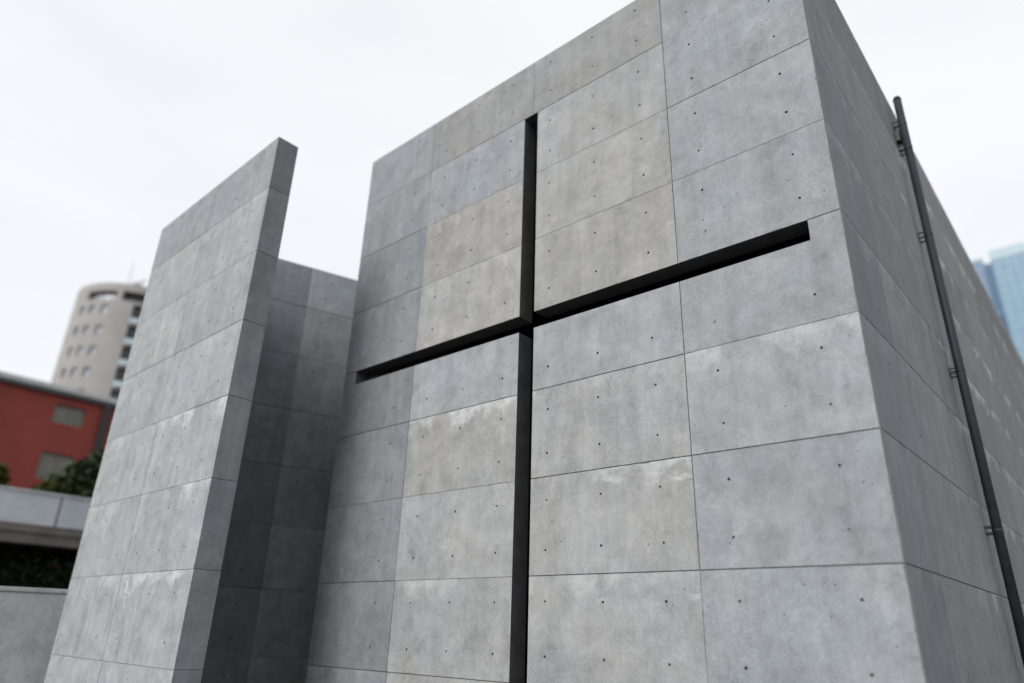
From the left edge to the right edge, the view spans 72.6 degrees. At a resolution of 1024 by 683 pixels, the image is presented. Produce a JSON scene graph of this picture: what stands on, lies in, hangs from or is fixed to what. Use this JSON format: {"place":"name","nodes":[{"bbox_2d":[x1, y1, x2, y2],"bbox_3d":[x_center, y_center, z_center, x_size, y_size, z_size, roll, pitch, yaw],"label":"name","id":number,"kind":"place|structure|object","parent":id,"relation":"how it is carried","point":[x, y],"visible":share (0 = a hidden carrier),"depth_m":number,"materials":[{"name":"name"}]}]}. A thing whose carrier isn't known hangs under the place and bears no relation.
{"place":"outdoors","nodes":[
{"label":"outdoors","id":0,"kind":"place"},
{"bbox_2d":[0,371,117,568],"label":"red building","id":1,"kind":"structure","parent":0,"point":[47,429],"depth_m":39.99,"materials":[{"name":"paint"}]},
{"bbox_2d":[35,452,72,479],"bbox_3d":[-26.313,7.218,39.994,0.070,1.496,1.646,-17,-29,38],"label":"window","id":2,"kind":"structure","parent":1,"relation":"in","point":[49,463],"depth_m":39.92,"materials":[{"name":"grey glass"}]},
{"bbox_2d":[52,404,85,426],"bbox_3d":[-26.222,4.417,41.171,0.070,1.076,1.646,-17,-29,38],"label":"window","id":3,"kind":"structure","parent":1,"relation":"in","point":[62,414],"depth_m":41.19,"materials":[{"name":"grey glass"}]},
{"bbox_2d":[51,261,146,398],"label":"apartment tower","id":4,"kind":"structure","parent":0,"point":[94,354],"depth_m":105.87,"materials":[{"name":"beige concrete"}]},
{"bbox_2d":[71,368,76,376],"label":"window","id":5,"kind":"structure","parent":4,"relation":"in","point":[74,370],"depth_m":103.66,"materials":[{"name":"grey glass"}]},
{"bbox_2d":[83,368,89,375],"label":"window","id":6,"kind":"structure","parent":4,"relation":"in","point":[87,370],"depth_m":103.35,"materials":[{"name":"grey glass"}]},
{"bbox_2d":[89,347,95,354],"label":"window","id":7,"kind":"structure","parent":4,"relation":"in","point":[92,351],"depth_m":104.65,"materials":[{"name":"grey glass"}]},
{"bbox_2d":[95,326,101,333],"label":"window","id":8,"kind":"structure","parent":4,"relation":"in","point":[98,330],"depth_m":105.96,"materials":[{"name":"grey glass"}]},
{"bbox_2d":[101,306,107,312],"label":"window","id":9,"kind":"structure","parent":4,"relation":"in","point":[104,309],"depth_m":107.31,"materials":[{"name":"grey glass"}]},
{"bbox_2d":[96,295,116,298],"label":"window","id":10,"kind":"structure","parent":4,"relation":"in","point":[101,296],"depth_m":108.55,"materials":[{"name":"white glass"}]},
{"bbox_2d":[110,390,119,398],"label":"window","id":11,"kind":"structure","parent":4,"relation":"in","point":[115,394],"depth_m":103.50,"materials":[{"name":"black glass"}]},
{"bbox_2d":[115,369,124,381],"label":"window","id":12,"kind":"structure","parent":4,"relation":"in","point":[120,372],"depth_m":104.69,"materials":[{"name":"black glass"}]},
{"bbox_2d":[121,348,130,359],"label":"window","id":13,"kind":"structure","parent":4,"relation":"in","point":[126,351],"depth_m":106.01,"materials":[{"name":"black glass"}]},
{"bbox_2d":[126,327,135,338],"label":"window","id":14,"kind":"structure","parent":4,"relation":"in","point":[131,331],"depth_m":107.34,"materials":[{"name":"black glass"}]},
{"bbox_2d":[124,294,143,302],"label":"window","id":15,"kind":"structure","parent":4,"relation":"in","point":[134,298],"depth_m":109.59,"materials":[{"name":"black glass"}]},
{"bbox_2d":[131,307,141,318],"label":"window","id":16,"kind":"structure","parent":4,"relation":"in","point":[136,312],"depth_m":108.68,"materials":[{"name":"black glass"}]},
{"bbox_2d":[0,0,1023,382],"label":"sky","id":17,"kind":"structure","parent":0,"point":[117,117],"materials":[{"name":"white"}]},
{"bbox_2d":[305,0,1023,682],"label":"concrete church","id":18,"kind":"structure","parent":0,"point":[681,348],"depth_m":7.37,"materials":[{"name":"concrete"}]},
{"bbox_2d":[970,258,1000,317],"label":"glass tower","id":19,"kind":"structure","parent":0,"point":[978,263],"depth_m":137.28,"materials":[{"name":"blue glass"}]},
{"bbox_2d":[983,242,1023,362],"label":"glass tower","id":20,"kind":"structure","parent":0,"point":[1004,271],"depth_m":132.43,"materials":[{"name":"blue glass"}]},
{"label":"ground","id":21,"kind":"structure","parent":0,"visible":0},
{"bbox_2d":[0,462,11,489],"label":"leafy tree","id":22,"kind":"object","parent":21,"relation":"on","point":[4,471],"visible":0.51,"depth_m":32.05,"materials":[{"name":"green plant"}]},
{"bbox_2d":[0,548,37,586],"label":"shrub","id":23,"kind":"object","parent":21,"relation":"on","point":[6,577],"visible":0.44,"depth_m":24.51,"materials":[{"name":"green plant"}]},
{"bbox_2d":[0,586,67,682],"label":"wall","id":24,"kind":"structure","parent":21,"relation":"on","point":[30,618],"depth_m":10.09,"materials":[{"name":"concrete"}]},
{"bbox_2d":[8,547,63,587],"bbox_3d":[-17.405,9.494,25.078,2.340,3.926,2.728,9,-24,-15],"label":"shrub","id":25,"kind":"object","parent":21,"relation":"on","point":[37,569],"visible":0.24,"depth_m":25.07,"materials":[{"name":"green plant"}]},
{"bbox_2d":[0,546,75,573],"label":"hedge","id":26,"kind":"object","parent":21,"relation":"on","point":[29,551],"depth_m":27.66,"materials":[{"name":"green plant"}]},
{"bbox_2d":[0,486,91,556],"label":"footbridge","id":27,"kind":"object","parent":21,"relation":"on","point":[38,508],"visible":0.12,"depth_m":24.56,"materials":[{"name":"concrete"}]},
{"bbox_2d":[31,472,78,527],"bbox_3d":[-21.872,10.059,32.303,2.626,8.192,2.978,-17,-29,38],"label":"leafy tree","id":28,"kind":"object","parent":21,"relation":"on","point":[50,485],"visible":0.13,"depth_m":32.83,"materials":[{"name":"green plant"}]},
{"bbox_2d":[34,550,77,588],"bbox_3d":[-16.702,9.775,25.713,2.618,3.943,2.562,-17,-29,38],"label":"shrub","id":29,"kind":"object","parent":21,"relation":"on","point":[64,579],"visible":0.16,"depth_m":25.42,"materials":[{"name":"green plant"}]},
{"bbox_2d":[55,445,105,530],"bbox_3d":[-19.879,9.952,34.124,5.033,9.917,6.321,-17,-29,38],"label":"leafy tree","id":30,"kind":"object","parent":21,"relation":"on","point":[81,476],"visible":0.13,"depth_m":33.15,"materials":[{"name":"green plant"}]},
{"label":"plaza","id":31,"kind":"structure","parent":0,"visible":0},
{"bbox_2d":[44,137,297,682],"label":"concrete wall","id":32,"kind":"structure","parent":31,"relation":"on","point":[139,604],"depth_m":9.13,"materials":[{"name":"grey concrete"}]},
{"bbox_2d":[201,258,357,682],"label":"concrete wall","id":33,"kind":"structure","parent":31,"relation":"on","point":[262,619],"depth_m":11.85,"materials":[{"name":"grey concrete"}]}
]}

